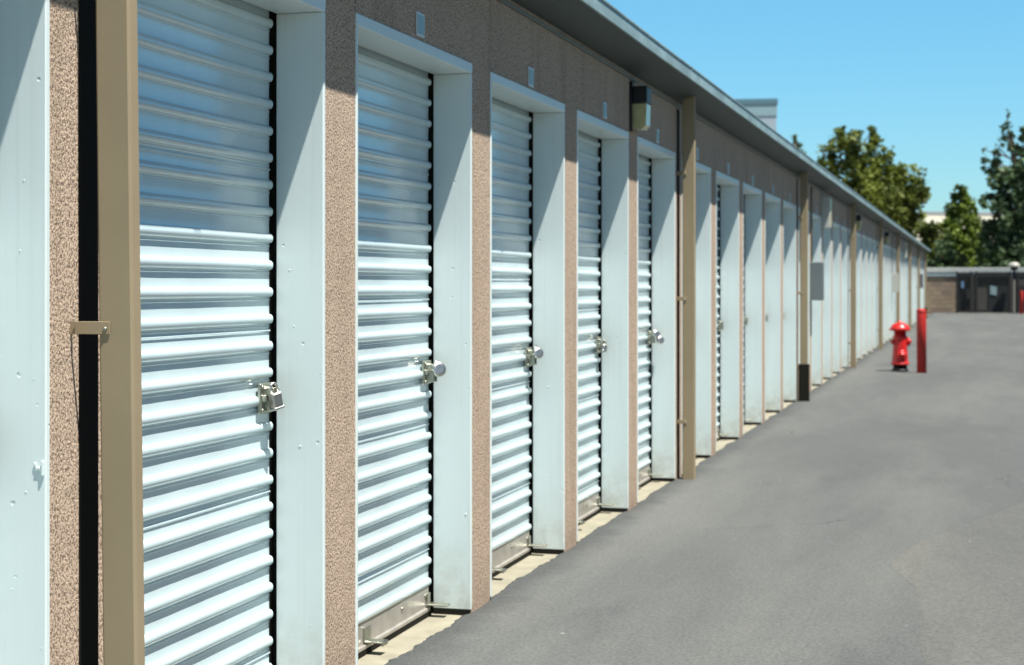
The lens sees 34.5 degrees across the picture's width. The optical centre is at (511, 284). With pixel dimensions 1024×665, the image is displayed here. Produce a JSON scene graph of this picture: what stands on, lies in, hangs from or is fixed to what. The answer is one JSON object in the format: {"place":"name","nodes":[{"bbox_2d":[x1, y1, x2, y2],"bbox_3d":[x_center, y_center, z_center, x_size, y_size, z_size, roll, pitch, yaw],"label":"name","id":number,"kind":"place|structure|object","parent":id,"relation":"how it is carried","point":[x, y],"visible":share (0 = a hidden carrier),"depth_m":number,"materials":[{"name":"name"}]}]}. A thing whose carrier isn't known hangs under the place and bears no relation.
{"place":"outdoors","nodes":[
{"label":"outdoors","id":0,"kind":"place"},
{"bbox_2d":[385,313,1023,664],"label":"asphalt yard","id":1,"kind":"structure","parent":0,"point":[788,534],"depth_m":8.53,"materials":[{"name":"grey asphalt"}]},
{"bbox_2d":[889,321,911,371],"bbox_3d":[5.782,0.918,24.570,0.299,0.752,0.299,0,0,-39],"label":"fire hydrant","id":2,"kind":"object","parent":1,"relation":"on","point":[900,341],"visible":1,"depth_m":24.48,"materials":[{"name":"red metal"}]},
{"bbox_2d":[916,309,926,372],"bbox_3d":[5.989,0.839,24.113,0.148,0.970,0.148,0,0,16],"label":"bollard","id":3,"kind":"object","parent":1,"relation":"on","point":[921,342],"visible":0.95,"depth_m":24.05,"materials":[{"name":"red metal"}]},
{"bbox_2d":[956,271,1023,312],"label":"steel gate","id":4,"kind":"structure","parent":1,"relation":"on","point":[976,292],"depth_m":73.86,"materials":[{"name":"black metal"}]},
{"bbox_2d":[1008,262,1019,313],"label":"post lamp","id":5,"kind":"object","parent":1,"relation":"on","point":[1014,266],"visible":1,"depth_m":73.06,"materials":[{"name":"white metal"}]},
{"bbox_2d":[1020,291,1022,313],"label":"bollard","id":6,"kind":"object","parent":1,"relation":"on","point":[1021,302],"visible":0.94,"depth_m":71.99,"materials":[{"name":"red metal"}]},
{"bbox_2d":[606,0,1023,211],"label":"sky","id":7,"kind":"structure","parent":0,"point":[937,80],"materials":[{"name":"blue"}]},
{"bbox_2d":[890,501,1023,664],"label":"old asphalt","id":8,"kind":"structure","parent":0,"point":[966,580],"depth_m":6.98,"materials":[{"name":"grey asphalt"}]},
{"label":"ground","id":9,"kind":"structure","parent":0,"visible":0},
{"bbox_2d":[0,0,930,664],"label":"storage building","id":10,"kind":"structure","parent":9,"relation":"on","point":[344,224],"depth_m":5.77,"materials":[{"name":"paint"}]},
{"bbox_2d":[137,0,278,664],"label":"roll up door","id":11,"kind":"structure","parent":10,"relation":"in","point":[207,68],"depth_m":4.64,"materials":[{"name":"metal"}]},
{"bbox_2d":[268,382,284,410],"bbox_3d":[-0.714,0.335,4.970,0.029,0.085,0.042,0,12,41],"label":"padlock","id":12,"kind":"object","parent":10,"relation":"attached to","point":[275,401],"visible":1,"depth_m":4.96,"materials":[{"name":"silver metal"}]},
{"bbox_2d":[358,45,469,658],"bbox_3d":[-0.446,0.222,5.911,0.223,2.180,1.450,0,0,16],"label":"roll up door","id":13,"kind":"structure","parent":10,"relation":"in","point":[396,379],"depth_m":6.13,"materials":[{"name":"metal"}]},
{"bbox_2d":[431,360,445,376],"bbox_3d":[-0.288,0.330,6.446,0.060,0.066,0.038,0,0,-26],"label":"padlock","id":14,"kind":"object","parent":10,"relation":"attached to","point":[438,368],"visible":1,"depth_m":6.43,"materials":[{"name":"silver metal"}]},
{"bbox_2d":[490,97,562,599],"bbox_3d":[-0.034,0.222,7.378,0.223,2.180,1.450,0,0,16],"label":"roll up door","id":15,"kind":"structure","parent":10,"relation":"in","point":[513,361],"depth_m":7.68,"materials":[{"name":"metal"}]},
{"bbox_2d":[532,347,542,358],"bbox_3d":[0.123,0.328,7.907,0.054,0.060,0.037,0,0,-26],"label":"padlock","id":16,"kind":"object","parent":10,"relation":"attached to","point":[537,352],"visible":1,"depth_m":7.89,"materials":[{"name":"silver metal"}]},
{"bbox_2d":[578,131,627,525],"bbox_3d":[0.379,0.222,8.845,0.223,2.180,1.450,0,0,16],"label":"roll up door","id":17,"kind":"structure","parent":10,"relation":"in","point":[590,341],"depth_m":9.22,"materials":[{"name":"metal"}]},
{"bbox_2d":[600,339,606,352],"bbox_3d":[0.523,0.348,9.379,0.029,0.073,0.038,0,-12,41],"label":"padlock","id":18,"kind":"object","parent":10,"relation":"attached to","point":[603,348],"visible":1,"depth_m":9.37,"materials":[{"name":"silver metal"}]},
{"bbox_2d":[652,329,659,337],"bbox_3d":[0.945,0.325,10.831,0.052,0.058,0.037,0,0,-26],"label":"padlock","id":19,"kind":"object","parent":10,"relation":"attached to","point":[655,333],"visible":1,"depth_m":10.82,"materials":[{"name":"silver metal"}]},
{"bbox_2d":[638,154,673,489],"bbox_3d":[0.792,0.222,10.312,0.223,2.180,1.450,0,0,16],"label":"roll up door","id":20,"kind":"structure","parent":10,"relation":"in","point":[645,338],"depth_m":10.77,"materials":[{"name":"metal"}]},
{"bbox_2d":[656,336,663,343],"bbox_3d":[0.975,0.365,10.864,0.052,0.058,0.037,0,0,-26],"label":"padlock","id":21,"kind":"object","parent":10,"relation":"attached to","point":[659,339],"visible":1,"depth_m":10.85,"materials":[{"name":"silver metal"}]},
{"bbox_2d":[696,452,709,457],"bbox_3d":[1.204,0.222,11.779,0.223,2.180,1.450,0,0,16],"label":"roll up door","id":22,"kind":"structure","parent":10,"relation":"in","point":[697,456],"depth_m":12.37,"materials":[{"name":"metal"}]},
{"bbox_2d":[717,184,737,440],"bbox_3d":[1.617,0.222,13.246,0.223,2.180,1.450,0,0,16],"label":"roll up door","id":23,"kind":"structure","parent":10,"relation":"in","point":[719,324],"depth_m":13.83,"materials":[{"name":"metal"}]},
{"bbox_2d":[744,195,760,424],"bbox_3d":[2.030,0.222,14.713,0.223,2.180,1.450,0,0,16],"label":"roll up door","id":24,"kind":"structure","parent":10,"relation":"in","point":[745,318],"depth_m":15.35,"materials":[{"name":"metal"}]},
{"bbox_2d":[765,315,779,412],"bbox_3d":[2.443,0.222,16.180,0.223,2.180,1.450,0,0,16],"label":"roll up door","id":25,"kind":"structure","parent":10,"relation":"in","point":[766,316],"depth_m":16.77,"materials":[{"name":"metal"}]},
{"bbox_2d":[735,98,777,130],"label":"tall building","id":26,"kind":"structure","parent":9,"relation":"on","point":[764,110],"depth_m":80.05,"materials":[{"name":"white"}]},
{"bbox_2d":[790,134,806,153],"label":"tree","id":27,"kind":"object","parent":9,"relation":"on","point":[795,142],"visible":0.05,"depth_m":99.98,"materials":[{"name":"green plant"}]},
{"bbox_2d":[815,125,931,237],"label":"tree","id":28,"kind":"object","parent":9,"relation":"on","point":[891,192],"visible":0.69,"depth_m":95.30,"materials":[{"name":"green plant"}]},
{"bbox_2d":[912,219,946,259],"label":"tree","id":29,"kind":"object","parent":9,"relation":"on","point":[930,233],"visible":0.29,"depth_m":87.53,"materials":[{"name":"green plant"}]},
{"bbox_2d":[927,233,970,267],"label":"tree","id":30,"kind":"object","parent":9,"relation":"on","point":[949,258],"visible":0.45,"depth_m":85.46,"materials":[{"name":"green plant"}]},
{"bbox_2d":[910,211,996,241],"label":"warehouse","id":31,"kind":"structure","parent":9,"relation":"on","point":[935,216],"depth_m":125.66,"materials":[{"name":"white"}]},
{"bbox_2d":[937,183,988,267],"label":"tree","id":32,"kind":"object","parent":9,"relation":"on","point":[960,215],"visible":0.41,"depth_m":91.58,"materials":[{"name":"green plant"}]},
{"bbox_2d":[927,268,1023,313],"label":"perimeter wall","id":33,"kind":"structure","parent":9,"relation":"on","point":[941,290],"depth_m":75.06,"materials":[{"name":"brown brick"}]},
{"bbox_2d":[973,108,1023,267],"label":"tree","id":34,"kind":"object","parent":9,"relation":"on","point":[1004,230],"visible":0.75,"depth_m":83.76,"materials":[{"name":"green plant"}]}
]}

